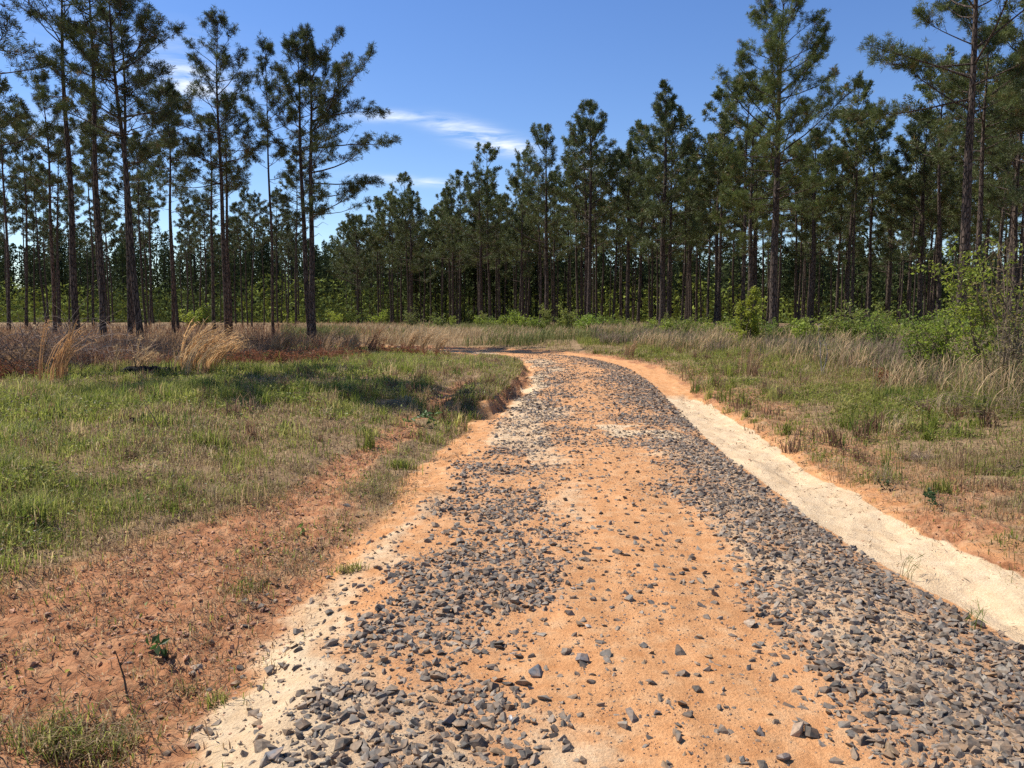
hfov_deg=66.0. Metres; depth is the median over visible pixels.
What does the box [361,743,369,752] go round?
stone
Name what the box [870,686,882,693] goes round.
stone
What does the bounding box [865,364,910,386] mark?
dead brush
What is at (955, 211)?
pine tree
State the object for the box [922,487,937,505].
seedling
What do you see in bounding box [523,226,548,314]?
pine tree
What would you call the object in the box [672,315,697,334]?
shrub
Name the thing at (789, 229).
pine tree
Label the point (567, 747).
stone
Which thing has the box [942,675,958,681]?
stone
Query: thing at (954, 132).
pine tree
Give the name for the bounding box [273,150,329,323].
pine tree
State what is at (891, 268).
pine tree
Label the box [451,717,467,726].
stone
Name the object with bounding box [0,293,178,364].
brush pile
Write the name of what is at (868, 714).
stone
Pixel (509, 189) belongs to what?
pine tree
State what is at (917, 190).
pine tree
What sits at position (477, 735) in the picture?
stone
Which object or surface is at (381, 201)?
pine tree
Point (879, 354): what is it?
dry grass
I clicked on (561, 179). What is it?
pine tree
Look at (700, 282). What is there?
pine tree
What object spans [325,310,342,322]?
shrub
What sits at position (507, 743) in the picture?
stone
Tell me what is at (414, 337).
grass clump
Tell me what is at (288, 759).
stone
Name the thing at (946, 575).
sand strip
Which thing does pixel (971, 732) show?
stone
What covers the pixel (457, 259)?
pine tree
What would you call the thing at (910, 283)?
pine tree
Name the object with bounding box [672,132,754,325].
pine tree
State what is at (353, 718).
stone
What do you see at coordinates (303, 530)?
seedling
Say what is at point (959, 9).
pine tree
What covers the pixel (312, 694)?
stone
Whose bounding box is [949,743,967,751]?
stone
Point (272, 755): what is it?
stone
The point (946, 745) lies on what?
stone
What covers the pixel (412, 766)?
stone
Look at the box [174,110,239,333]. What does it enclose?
pine tree
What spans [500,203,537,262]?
pine tree
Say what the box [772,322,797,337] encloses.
shrub
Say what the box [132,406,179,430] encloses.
grass tuft
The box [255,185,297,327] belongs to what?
pine tree
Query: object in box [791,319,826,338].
shrub
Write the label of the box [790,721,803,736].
stone
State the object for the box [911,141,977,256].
pine tree
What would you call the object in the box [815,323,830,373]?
sapling
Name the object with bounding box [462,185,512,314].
pine tree
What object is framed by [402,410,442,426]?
seedling
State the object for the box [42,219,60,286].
pine tree
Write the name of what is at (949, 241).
pine tree
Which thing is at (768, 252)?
pine tree
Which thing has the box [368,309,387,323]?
shrub
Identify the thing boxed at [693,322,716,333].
shrub
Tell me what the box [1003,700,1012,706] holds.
stone
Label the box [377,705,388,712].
stone
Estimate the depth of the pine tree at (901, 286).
123.49 m
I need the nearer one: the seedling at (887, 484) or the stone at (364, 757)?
the stone at (364, 757)
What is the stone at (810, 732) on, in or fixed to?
on the dirt road
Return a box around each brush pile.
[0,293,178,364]
[0,304,118,379]
[90,327,177,356]
[178,337,312,356]
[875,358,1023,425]
[890,446,944,461]
[988,453,1023,473]
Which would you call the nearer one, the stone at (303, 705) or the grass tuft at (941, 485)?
the stone at (303, 705)
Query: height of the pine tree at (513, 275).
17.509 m
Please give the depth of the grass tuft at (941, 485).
7.29 m
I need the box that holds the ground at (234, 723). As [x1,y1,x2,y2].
[0,321,1023,767]
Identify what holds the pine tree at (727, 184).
on the ground at (234, 723)
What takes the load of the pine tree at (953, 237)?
on the ground at (234, 723)
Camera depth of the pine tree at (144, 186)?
68.74 m
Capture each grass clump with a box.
[39,319,97,383]
[113,335,162,375]
[137,332,165,366]
[173,331,234,377]
[177,316,268,371]
[202,325,255,370]
[269,324,304,359]
[283,326,322,355]
[322,327,345,355]
[338,324,385,355]
[364,325,389,349]
[405,326,423,349]
[420,322,443,352]
[432,332,461,353]
[625,338,639,357]
[737,341,767,376]
[896,549,925,579]
[965,595,994,630]
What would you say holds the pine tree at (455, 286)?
on the ground at (234, 723)
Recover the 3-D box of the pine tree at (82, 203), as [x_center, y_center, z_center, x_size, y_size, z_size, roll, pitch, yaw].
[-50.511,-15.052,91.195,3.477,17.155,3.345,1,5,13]
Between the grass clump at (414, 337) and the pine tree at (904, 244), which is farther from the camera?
the pine tree at (904, 244)
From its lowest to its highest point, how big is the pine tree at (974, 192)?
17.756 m
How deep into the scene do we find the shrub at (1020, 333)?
21.91 m
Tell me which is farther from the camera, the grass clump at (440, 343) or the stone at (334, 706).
the grass clump at (440, 343)
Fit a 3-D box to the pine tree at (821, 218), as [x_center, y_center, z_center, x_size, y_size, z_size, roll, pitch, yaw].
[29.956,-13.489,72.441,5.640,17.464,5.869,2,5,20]
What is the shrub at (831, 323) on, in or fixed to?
on the ground at (234, 723)
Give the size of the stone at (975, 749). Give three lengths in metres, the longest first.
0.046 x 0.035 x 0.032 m
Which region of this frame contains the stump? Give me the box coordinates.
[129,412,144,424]
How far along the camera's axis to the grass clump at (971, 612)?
4.23 m
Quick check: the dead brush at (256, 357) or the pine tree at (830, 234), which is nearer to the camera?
the dead brush at (256, 357)
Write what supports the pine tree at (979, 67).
on the ground at (234, 723)
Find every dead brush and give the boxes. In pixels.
[0,358,52,378]
[154,347,352,364]
[287,345,371,356]
[345,341,454,355]
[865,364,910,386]
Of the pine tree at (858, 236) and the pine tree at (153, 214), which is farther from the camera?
the pine tree at (858, 236)
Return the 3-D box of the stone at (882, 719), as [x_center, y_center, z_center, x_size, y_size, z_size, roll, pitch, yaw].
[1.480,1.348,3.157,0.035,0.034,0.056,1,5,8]
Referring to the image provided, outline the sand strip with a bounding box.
[667,397,1023,643]
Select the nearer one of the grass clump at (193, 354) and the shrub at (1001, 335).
the grass clump at (193, 354)
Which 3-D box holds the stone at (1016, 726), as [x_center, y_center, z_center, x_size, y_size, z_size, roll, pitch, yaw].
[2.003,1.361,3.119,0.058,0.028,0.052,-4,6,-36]
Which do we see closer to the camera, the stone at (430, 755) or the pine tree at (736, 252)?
the stone at (430, 755)
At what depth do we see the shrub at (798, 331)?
30.85 m
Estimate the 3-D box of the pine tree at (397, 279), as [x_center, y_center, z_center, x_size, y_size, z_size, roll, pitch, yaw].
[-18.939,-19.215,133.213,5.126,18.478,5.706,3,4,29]
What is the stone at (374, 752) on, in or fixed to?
on the dirt road
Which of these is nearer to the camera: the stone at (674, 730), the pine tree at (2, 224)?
the stone at (674, 730)
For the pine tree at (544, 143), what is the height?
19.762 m
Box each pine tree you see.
[0,1,67,147]
[0,70,92,333]
[0,75,32,331]
[0,136,30,314]
[0,177,38,324]
[0,192,21,304]
[0,201,19,261]
[3,0,121,338]
[4,113,47,330]
[13,152,47,323]
[21,181,48,324]
[27,124,75,327]
[28,189,54,323]
[32,0,121,338]
[32,0,193,340]
[39,206,67,322]
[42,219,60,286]
[52,197,87,324]
[53,181,92,237]
[60,91,109,292]
[66,0,200,335]
[72,145,116,327]
[75,112,116,186]
[75,225,94,321]
[82,202,119,323]
[89,198,121,249]
[98,134,151,327]
[99,190,116,323]
[102,212,120,322]
[108,176,143,233]
[120,216,148,256]
[121,127,159,329]
[124,191,158,323]
[131,141,168,324]
[133,191,167,323]
[136,76,206,336]
[146,128,184,330]
[153,4,267,336]
[173,198,196,320]
[173,231,189,322]
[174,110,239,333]
[176,225,198,301]
[177,206,202,317]
[181,89,271,335]
[185,201,218,313]
[191,218,216,322]
[193,194,219,324]
[209,234,221,322]
[217,215,244,281]
[220,215,243,323]
[228,186,261,325]
[228,201,253,326]
[235,190,275,326]
[239,31,306,337]
[251,23,354,338]
[253,215,269,323]
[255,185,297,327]
[270,232,287,322]
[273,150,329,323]
[275,23,402,339]
[277,227,298,324]
[278,212,308,321]
[279,211,301,324]
[325,213,391,324]
[325,223,363,313]
[328,220,361,314]
[338,240,349,312]
[340,243,364,313]
[344,228,378,322]
[349,214,369,322]
[351,196,393,316]
[362,234,373,317]
[363,238,386,314]
[365,190,412,321]
[365,239,394,313]
[367,218,393,321]
[369,194,408,323]
[377,190,438,320]
[378,239,388,314]
[383,171,422,323]
[384,225,399,289]
[387,198,411,323]
[388,217,409,323]
[399,187,423,318]
[403,231,434,322]
[407,202,433,323]
[417,183,484,322]
[418,204,447,322]
[423,218,455,295]
[426,190,468,323]
[428,202,461,324]
[429,240,447,318]
[432,196,471,324]
[436,169,484,323]
[446,167,515,321]
[446,220,475,323]
[446,246,464,322]
[454,228,483,322]
[457,222,497,290]
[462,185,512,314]
[462,224,501,317]
[466,183,518,318]
[471,142,510,320]
[471,224,491,312]
[472,252,497,313]
[481,193,510,323]
[484,218,515,317]
[492,199,509,322]
[494,225,526,322]
[495,123,573,319]
[497,252,518,273]
[499,172,535,317]
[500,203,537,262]
[500,215,538,321]
[502,139,544,315]
[504,221,523,310]
[507,195,537,320]
[517,210,536,317]
[519,166,552,321]
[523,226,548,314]
[524,198,562,298]
[526,247,536,315]
[531,201,567,319]
[532,237,551,306]
[534,193,561,324]
[537,170,574,324]
[541,182,593,319]
[541,226,574,322]
[542,118,622,311]
[548,149,600,322]
[550,98,635,317]
[560,189,606,314]
[560,215,584,320]
[562,183,605,320]
[570,202,596,321]
[574,171,610,319]
[579,197,620,321]
[580,206,612,320]
[594,153,633,319]
[596,138,669,322]
[601,216,621,320]
[602,211,633,318]
[608,168,657,317]
[613,215,649,322]
[614,219,626,318]
[615,118,680,323]
[616,78,712,325]
[618,178,649,248]
[622,201,667,321]
[626,218,638,317]
[632,160,669,322]
[641,102,714,321]
[646,208,687,320]
[647,182,674,323]
[651,217,679,321]
[655,148,691,218]
[661,143,711,321]
[665,225,688,306]
[666,207,682,316]
[668,188,718,319]
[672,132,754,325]
[672,212,706,319]
[675,158,727,324]
[675,211,713,325]
[679,231,724,321]
[680,151,734,323]
[684,84,750,323]
[684,209,712,323]
[686,207,715,321]
[697,68,787,321]
[700,145,755,222]
[703,0,864,329]
[705,181,738,236]
[707,118,800,309]
[707,216,747,321]
[712,127,787,315]
[713,179,759,318]
[727,220,761,275]
[731,176,785,309]
[735,174,792,326]
[742,171,781,310]
[752,174,802,322]
[759,138,822,321]
[765,180,783,320]
[771,174,797,325]
[778,134,861,328]
[779,162,820,319]
[784,189,832,306]
[786,127,841,322]
[787,221,819,318]
[788,190,823,320]
[794,197,835,254]
[806,191,838,324]
[807,142,871,325]
[808,170,877,320]
[816,213,845,315]
[817,171,862,301]
[818,70,909,319]
[823,110,904,319]
[826,169,878,276]
[826,203,865,318]
[826,211,866,315]
[832,102,922,325]
[838,0,1023,319]
[844,156,928,321]
[855,170,888,324]
[868,166,915,287]
[872,115,975,322]
[876,178,905,313]
[879,177,930,273]
[884,143,961,265]
[885,195,917,324]
[890,119,933,320]
[892,44,989,320]
[892,197,926,319]
[893,231,904,323]
[896,215,929,323]
[907,150,983,319]
[907,188,947,318]
[909,166,958,319]
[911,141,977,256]
[916,127,997,218]
[920,173,950,319]
[926,203,955,250]
[928,20,1023,328]
[928,55,1002,186]
[934,172,986,313]
[936,0,1023,321]
[945,198,960,309]
[949,200,985,305]
[950,177,990,234]
[951,83,1023,306]
[954,53,1023,325]
[956,139,991,206]
[967,219,995,320]
[971,174,1023,313]
[971,200,1008,319]
[971,215,1004,319]
[972,160,1023,268]
[973,23,1023,210]
[973,81,1023,259]
[978,45,1023,309]
[986,169,1020,309]
[989,211,1021,316]
[990,164,1023,317]
[994,125,1023,318]
[1018,165,1023,216]
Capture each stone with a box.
[194,724,203,732]
[202,727,212,735]
[240,750,248,756]
[251,719,262,726]
[253,733,265,742]
[254,739,270,752]
[259,754,268,767]
[264,746,283,760]
[284,756,301,762]
[294,719,310,729]
[295,689,304,696]
[296,702,306,709]
[306,690,315,697]
[306,750,318,759]
[311,726,322,731]
[311,738,320,746]
[315,691,321,700]
[319,698,331,706]
[319,713,331,720]
[325,755,330,765]
[326,716,336,722]
[330,702,338,711]
[330,760,336,765]
[334,689,344,700]
[334,737,352,751]
[335,761,347,767]
[337,726,347,734]
[338,711,350,720]
[342,757,351,764]
[348,714,358,724]
[349,739,361,751]
[357,710,365,717]
[360,750,368,761]
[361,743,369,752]
[363,680,375,690]
[364,761,374,767]
[367,730,377,741]
[369,748,383,757]
[369,754,380,763]
[374,738,380,743]
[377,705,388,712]
[377,745,389,755]
[378,756,392,765]
[381,684,397,691]
[384,725,393,732]
[384,737,396,744]
[385,704,397,709]
[389,761,397,767]
[393,745,404,751]
[395,696,404,702]
[400,739,408,747]
[403,765,417,767]
[405,746,411,755]
[410,719,420,726]
[413,743,426,748]
[414,759,421,767]
[418,751,432,759]
[420,751,428,762]
[425,695,438,702]
[425,720,433,729]
[429,732,442,742]
[430,673,444,679]
[431,756,444,764]
[436,726,444,731]
[442,713,456,724]
[447,742,455,751]
[451,688,464,694]
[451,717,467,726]
[452,720,466,727]
[453,734,460,739]
[453,752,464,760]
[457,704,463,712]
[460,734,469,744]
[461,741,470,748]
[462,731,473,737]
[469,737,487,749]
[474,699,484,709]
[474,733,485,738]
[479,716,487,726]
[479,753,488,760]
[480,721,495,727]
[486,681,499,691]
[487,715,495,721]
[490,747,505,754]
[492,701,504,709]
[498,711,506,722]
[503,736,513,748]
[504,756,517,766]
[509,686,519,692]
[513,744,523,750]
[515,679,531,685]
[525,747,532,758]
[528,664,542,677]
[562,743,574,752]
[575,653,589,662]
[579,756,586,764]
[617,721,627,729]
[625,707,636,722]
[647,680,656,684]
[657,693,663,701]
[672,728,681,735]
[719,724,728,733]
[743,619,754,627]
[757,726,764,736]
[757,760,767,767]
[769,672,776,681]
[776,753,791,760]
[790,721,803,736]
[796,717,809,724]
[804,725,818,738]
[823,702,835,708]
[825,661,843,670]
[829,680,841,686]
[829,687,839,691]
[846,686,854,691]
[848,730,859,738]
[850,725,863,733]
[850,747,858,759]
[854,686,866,693]
[857,735,871,745]
[859,733,875,741]
[862,711,872,717]
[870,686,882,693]
[875,738,884,743]
[878,713,887,723]
[883,750,894,758]
[885,741,898,755]
[891,703,900,709]
[891,720,904,729]
[894,688,904,693]
[894,705,909,715]
[905,676,919,683]
[906,694,919,704]
[910,741,925,752]
[912,728,923,731]
[918,608,925,612]
[920,754,926,762]
[924,680,933,685]
[928,728,936,735]
[928,760,938,767]
[931,720,942,723]
[932,711,948,715]
[933,742,949,749]
[935,694,948,700]
[937,746,946,751]
[938,736,949,741]
[940,704,952,714]
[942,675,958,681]
[943,728,950,735]
[944,736,956,743]
[947,684,960,690]
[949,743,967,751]
[949,745,962,753]
[949,746,963,758]
[950,689,963,696]
[955,713,971,717]
[964,730,977,734]
[965,739,980,749]
[970,745,982,753]
[971,759,982,767]
[976,714,984,723]
[978,692,984,700]
[978,739,990,745]
[984,678,994,685]
[991,740,1012,751]
[996,756,1008,762]
[998,728,1006,736]
[1001,719,1013,726]
[1001,750,1010,756]
[1002,716,1012,724]
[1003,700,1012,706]
[1009,724,1023,728]
[1009,732,1023,741]
[1009,757,1021,760]
[1011,704,1020,709]
[1013,743,1021,751]
[1013,761,1021,767]
[1015,726,1023,730]
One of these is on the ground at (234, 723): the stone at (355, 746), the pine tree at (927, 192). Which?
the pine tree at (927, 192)
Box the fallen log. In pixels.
[121,358,181,376]
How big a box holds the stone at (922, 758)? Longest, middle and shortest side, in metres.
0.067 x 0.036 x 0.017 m
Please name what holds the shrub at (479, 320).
on the ground at (234, 723)
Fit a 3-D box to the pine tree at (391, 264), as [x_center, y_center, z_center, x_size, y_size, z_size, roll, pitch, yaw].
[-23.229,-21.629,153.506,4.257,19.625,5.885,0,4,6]
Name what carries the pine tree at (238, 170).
on the ground at (234, 723)
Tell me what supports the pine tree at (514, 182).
on the ground at (234, 723)
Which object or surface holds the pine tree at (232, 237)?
on the ground at (234, 723)
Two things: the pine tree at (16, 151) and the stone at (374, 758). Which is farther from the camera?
the pine tree at (16, 151)
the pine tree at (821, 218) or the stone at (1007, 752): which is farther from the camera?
the pine tree at (821, 218)
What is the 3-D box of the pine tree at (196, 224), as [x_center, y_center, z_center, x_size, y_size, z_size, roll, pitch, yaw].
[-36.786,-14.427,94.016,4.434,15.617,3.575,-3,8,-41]
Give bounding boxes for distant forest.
[0,217,1023,323]
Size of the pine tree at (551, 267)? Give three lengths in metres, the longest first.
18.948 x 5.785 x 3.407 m
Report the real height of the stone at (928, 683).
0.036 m
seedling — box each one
[145,631,177,664]
[297,523,305,536]
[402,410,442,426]
[874,478,895,491]
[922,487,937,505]
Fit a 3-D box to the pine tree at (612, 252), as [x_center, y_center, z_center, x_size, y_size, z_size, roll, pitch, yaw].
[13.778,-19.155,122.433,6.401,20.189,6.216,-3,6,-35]
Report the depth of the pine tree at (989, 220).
59.06 m
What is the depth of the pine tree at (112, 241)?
108.78 m
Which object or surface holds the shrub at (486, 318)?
on the ground at (234, 723)
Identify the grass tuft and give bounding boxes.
[0,484,65,531]
[0,681,220,767]
[0,703,121,767]
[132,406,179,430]
[165,676,209,698]
[174,425,244,451]
[190,686,247,712]
[219,574,287,599]
[326,561,368,575]
[376,455,423,470]
[922,471,960,495]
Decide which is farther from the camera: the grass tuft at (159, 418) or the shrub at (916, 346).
the shrub at (916, 346)
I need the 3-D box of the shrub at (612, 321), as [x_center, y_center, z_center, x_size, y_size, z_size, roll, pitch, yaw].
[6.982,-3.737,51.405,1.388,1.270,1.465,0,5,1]
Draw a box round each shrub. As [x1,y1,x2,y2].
[175,307,202,326]
[186,303,211,325]
[283,312,303,325]
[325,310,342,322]
[341,312,359,324]
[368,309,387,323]
[402,306,425,326]
[426,312,444,326]
[447,316,458,324]
[473,315,491,325]
[479,312,487,324]
[480,315,495,324]
[491,315,505,327]
[504,309,535,326]
[514,314,531,328]
[526,317,547,329]
[537,304,552,327]
[553,313,570,330]
[556,304,579,328]
[571,312,607,332]
[595,313,621,325]
[609,317,628,326]
[641,317,657,327]
[660,318,685,332]
[661,312,678,322]
[668,318,697,332]
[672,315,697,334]
[680,315,709,327]
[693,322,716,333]
[698,319,722,330]
[723,312,764,328]
[744,317,778,332]
[758,324,782,338]
[765,323,790,335]
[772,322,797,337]
[782,313,822,328]
[790,317,826,340]
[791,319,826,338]
[802,311,840,340]
[823,314,844,336]
[829,313,882,344]
[829,316,863,331]
[832,299,873,340]
[842,317,886,339]
[855,309,917,346]
[868,301,898,330]
[872,315,909,344]
[886,316,930,333]
[888,324,923,338]
[894,318,944,369]
[898,304,987,345]
[901,303,965,371]
[910,236,1023,375]
[937,301,988,323]
[944,235,1023,386]
[953,319,1013,345]
[960,308,1023,389]
[978,323,1023,336]
[988,325,1023,347]
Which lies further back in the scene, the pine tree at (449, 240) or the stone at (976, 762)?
the pine tree at (449, 240)
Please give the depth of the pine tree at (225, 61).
42.48 m
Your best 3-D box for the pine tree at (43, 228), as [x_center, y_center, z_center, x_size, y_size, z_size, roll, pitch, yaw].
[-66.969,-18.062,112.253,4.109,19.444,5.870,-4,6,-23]
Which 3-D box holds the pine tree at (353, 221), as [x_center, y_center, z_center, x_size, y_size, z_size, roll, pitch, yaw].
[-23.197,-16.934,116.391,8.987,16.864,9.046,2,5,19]
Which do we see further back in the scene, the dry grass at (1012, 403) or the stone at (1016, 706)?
the dry grass at (1012, 403)
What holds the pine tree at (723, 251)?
on the ground at (234, 723)
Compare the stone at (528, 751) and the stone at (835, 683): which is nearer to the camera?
the stone at (528, 751)
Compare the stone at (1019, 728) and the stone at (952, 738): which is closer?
the stone at (952, 738)
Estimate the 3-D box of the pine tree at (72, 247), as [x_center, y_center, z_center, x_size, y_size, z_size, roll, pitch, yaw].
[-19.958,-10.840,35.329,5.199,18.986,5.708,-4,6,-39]
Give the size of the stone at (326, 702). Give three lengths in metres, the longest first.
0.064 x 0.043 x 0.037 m
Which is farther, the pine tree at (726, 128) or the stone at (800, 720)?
the pine tree at (726, 128)
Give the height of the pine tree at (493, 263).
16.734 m
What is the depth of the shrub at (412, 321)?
63.62 m
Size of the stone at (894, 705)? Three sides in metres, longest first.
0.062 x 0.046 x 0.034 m
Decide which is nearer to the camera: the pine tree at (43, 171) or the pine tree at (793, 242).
the pine tree at (43, 171)
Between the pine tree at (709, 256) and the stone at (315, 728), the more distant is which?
the pine tree at (709, 256)
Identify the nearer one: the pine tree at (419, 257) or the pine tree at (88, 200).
the pine tree at (88, 200)
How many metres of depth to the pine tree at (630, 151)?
70.61 m
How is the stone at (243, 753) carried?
on the ground at (234, 723)
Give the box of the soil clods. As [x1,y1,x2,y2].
[0,415,1023,767]
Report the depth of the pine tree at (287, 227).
99.84 m
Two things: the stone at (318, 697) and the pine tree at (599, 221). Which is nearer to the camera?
the stone at (318, 697)
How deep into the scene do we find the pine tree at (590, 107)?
67.16 m
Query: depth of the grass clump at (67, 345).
15.02 m
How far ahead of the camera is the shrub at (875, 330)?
24.00 m
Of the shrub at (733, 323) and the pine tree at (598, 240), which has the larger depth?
the pine tree at (598, 240)
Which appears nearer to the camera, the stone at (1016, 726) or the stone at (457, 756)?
the stone at (457, 756)
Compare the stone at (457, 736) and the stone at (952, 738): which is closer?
the stone at (952, 738)
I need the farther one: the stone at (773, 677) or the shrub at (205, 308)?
the shrub at (205, 308)
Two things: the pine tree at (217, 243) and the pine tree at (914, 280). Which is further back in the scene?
the pine tree at (217, 243)
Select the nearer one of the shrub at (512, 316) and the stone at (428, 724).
the stone at (428, 724)
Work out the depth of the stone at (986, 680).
3.52 m
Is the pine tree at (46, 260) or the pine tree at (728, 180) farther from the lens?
the pine tree at (46, 260)
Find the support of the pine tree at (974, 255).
on the ground at (234, 723)
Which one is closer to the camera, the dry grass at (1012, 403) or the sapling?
the dry grass at (1012, 403)
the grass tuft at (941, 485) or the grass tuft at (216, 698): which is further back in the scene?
the grass tuft at (941, 485)
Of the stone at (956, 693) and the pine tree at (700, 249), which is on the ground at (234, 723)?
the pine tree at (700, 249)
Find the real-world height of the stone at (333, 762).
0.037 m
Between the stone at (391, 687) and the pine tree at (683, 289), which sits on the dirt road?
the stone at (391, 687)
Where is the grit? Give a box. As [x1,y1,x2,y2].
[0,413,1023,767]
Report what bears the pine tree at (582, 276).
on the ground at (234, 723)
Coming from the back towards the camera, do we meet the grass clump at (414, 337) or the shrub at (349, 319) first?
the shrub at (349, 319)
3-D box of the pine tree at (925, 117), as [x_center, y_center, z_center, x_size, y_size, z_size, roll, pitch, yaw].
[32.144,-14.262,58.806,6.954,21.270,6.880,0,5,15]
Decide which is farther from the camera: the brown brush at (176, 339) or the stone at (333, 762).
the brown brush at (176, 339)
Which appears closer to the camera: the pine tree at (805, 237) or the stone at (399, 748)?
the stone at (399, 748)
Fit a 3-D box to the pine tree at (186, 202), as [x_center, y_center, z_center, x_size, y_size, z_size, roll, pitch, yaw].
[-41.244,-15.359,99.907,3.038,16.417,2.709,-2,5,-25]
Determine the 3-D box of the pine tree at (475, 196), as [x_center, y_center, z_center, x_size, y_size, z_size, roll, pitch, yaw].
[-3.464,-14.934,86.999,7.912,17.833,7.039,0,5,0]
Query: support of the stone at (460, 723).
on the dirt road
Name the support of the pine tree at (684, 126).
on the ground at (234, 723)
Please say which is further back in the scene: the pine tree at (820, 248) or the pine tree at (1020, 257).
the pine tree at (820, 248)
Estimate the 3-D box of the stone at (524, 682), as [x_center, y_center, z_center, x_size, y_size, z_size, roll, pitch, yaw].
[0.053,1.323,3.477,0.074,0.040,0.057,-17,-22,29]
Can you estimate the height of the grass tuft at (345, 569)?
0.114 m
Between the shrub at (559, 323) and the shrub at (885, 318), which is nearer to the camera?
the shrub at (885, 318)
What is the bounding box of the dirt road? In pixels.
[246,345,1023,767]
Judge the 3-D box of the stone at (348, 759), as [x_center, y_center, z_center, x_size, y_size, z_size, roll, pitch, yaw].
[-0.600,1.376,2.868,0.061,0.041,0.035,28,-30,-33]
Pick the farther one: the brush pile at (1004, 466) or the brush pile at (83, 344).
the brush pile at (83, 344)
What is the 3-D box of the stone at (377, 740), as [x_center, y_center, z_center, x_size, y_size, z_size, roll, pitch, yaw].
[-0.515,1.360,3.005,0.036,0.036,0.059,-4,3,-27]
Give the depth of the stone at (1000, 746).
2.95 m
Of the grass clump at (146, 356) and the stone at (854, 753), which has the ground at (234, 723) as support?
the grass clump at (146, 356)
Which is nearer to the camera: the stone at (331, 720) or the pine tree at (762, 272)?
the stone at (331, 720)
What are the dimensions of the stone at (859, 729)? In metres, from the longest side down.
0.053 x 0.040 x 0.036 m
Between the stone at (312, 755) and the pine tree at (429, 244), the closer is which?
the stone at (312, 755)
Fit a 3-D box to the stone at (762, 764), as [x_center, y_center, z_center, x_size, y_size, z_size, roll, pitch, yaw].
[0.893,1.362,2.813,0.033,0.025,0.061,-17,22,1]
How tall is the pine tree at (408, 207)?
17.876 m
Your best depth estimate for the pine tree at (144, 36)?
31.87 m
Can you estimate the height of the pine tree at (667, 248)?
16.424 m
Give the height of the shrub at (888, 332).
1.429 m
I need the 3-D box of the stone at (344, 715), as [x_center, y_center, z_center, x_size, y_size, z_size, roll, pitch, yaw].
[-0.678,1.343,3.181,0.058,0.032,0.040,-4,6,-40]
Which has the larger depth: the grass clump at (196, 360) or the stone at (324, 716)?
the grass clump at (196, 360)
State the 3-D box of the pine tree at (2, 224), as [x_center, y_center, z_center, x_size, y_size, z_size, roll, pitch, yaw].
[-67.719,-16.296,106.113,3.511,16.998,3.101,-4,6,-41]
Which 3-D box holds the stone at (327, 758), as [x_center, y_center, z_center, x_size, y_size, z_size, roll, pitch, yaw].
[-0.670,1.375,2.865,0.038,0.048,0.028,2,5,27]
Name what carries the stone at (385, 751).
on the dirt road
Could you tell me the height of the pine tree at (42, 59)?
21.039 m
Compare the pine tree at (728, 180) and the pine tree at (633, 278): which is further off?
the pine tree at (633, 278)
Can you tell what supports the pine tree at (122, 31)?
on the ground at (234, 723)
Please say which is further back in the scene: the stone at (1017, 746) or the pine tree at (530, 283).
the pine tree at (530, 283)
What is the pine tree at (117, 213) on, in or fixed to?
on the ground at (234, 723)
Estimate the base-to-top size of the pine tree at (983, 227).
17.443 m
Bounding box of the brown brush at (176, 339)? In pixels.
[0,320,432,379]
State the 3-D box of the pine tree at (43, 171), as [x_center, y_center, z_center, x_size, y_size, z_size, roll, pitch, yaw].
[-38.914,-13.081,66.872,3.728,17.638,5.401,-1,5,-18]
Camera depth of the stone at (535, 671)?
3.55 m
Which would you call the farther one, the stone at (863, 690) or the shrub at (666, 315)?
the shrub at (666, 315)
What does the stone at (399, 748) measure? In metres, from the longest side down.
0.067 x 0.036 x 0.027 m
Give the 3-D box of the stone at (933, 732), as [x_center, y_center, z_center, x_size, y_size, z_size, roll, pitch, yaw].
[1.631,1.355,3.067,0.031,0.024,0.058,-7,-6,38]
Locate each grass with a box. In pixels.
[0,334,1023,767]
[281,319,1023,418]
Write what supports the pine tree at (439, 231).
on the ground at (234, 723)
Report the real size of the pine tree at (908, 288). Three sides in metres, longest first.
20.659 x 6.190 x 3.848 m
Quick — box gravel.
[105,353,1023,767]
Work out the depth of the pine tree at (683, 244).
95.20 m
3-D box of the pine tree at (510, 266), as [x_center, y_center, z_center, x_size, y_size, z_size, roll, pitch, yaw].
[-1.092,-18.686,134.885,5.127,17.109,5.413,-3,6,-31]
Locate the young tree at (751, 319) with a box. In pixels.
[725,285,770,345]
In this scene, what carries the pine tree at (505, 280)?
on the ground at (234, 723)
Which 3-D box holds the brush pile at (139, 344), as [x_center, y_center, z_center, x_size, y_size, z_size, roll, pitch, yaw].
[-11.325,-1.155,23.014,3.860,1.227,2.980,0,5,0]
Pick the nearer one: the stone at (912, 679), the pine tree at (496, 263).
the stone at (912, 679)
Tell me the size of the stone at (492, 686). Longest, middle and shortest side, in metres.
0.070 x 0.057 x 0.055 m
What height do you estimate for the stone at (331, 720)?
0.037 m
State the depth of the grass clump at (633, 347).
30.95 m
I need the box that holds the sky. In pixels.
[0,0,1023,314]
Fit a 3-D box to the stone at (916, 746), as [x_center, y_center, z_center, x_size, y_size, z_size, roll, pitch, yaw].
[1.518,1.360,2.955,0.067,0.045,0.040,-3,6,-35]
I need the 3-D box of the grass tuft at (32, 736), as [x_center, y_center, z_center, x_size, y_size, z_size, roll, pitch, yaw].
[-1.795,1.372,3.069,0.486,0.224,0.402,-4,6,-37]
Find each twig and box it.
[115,650,130,698]
[145,405,166,429]
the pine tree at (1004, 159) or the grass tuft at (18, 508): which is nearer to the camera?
the grass tuft at (18, 508)
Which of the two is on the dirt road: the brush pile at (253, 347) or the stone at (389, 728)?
the stone at (389, 728)
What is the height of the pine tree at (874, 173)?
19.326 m
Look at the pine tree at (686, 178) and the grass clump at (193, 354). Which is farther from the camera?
the pine tree at (686, 178)

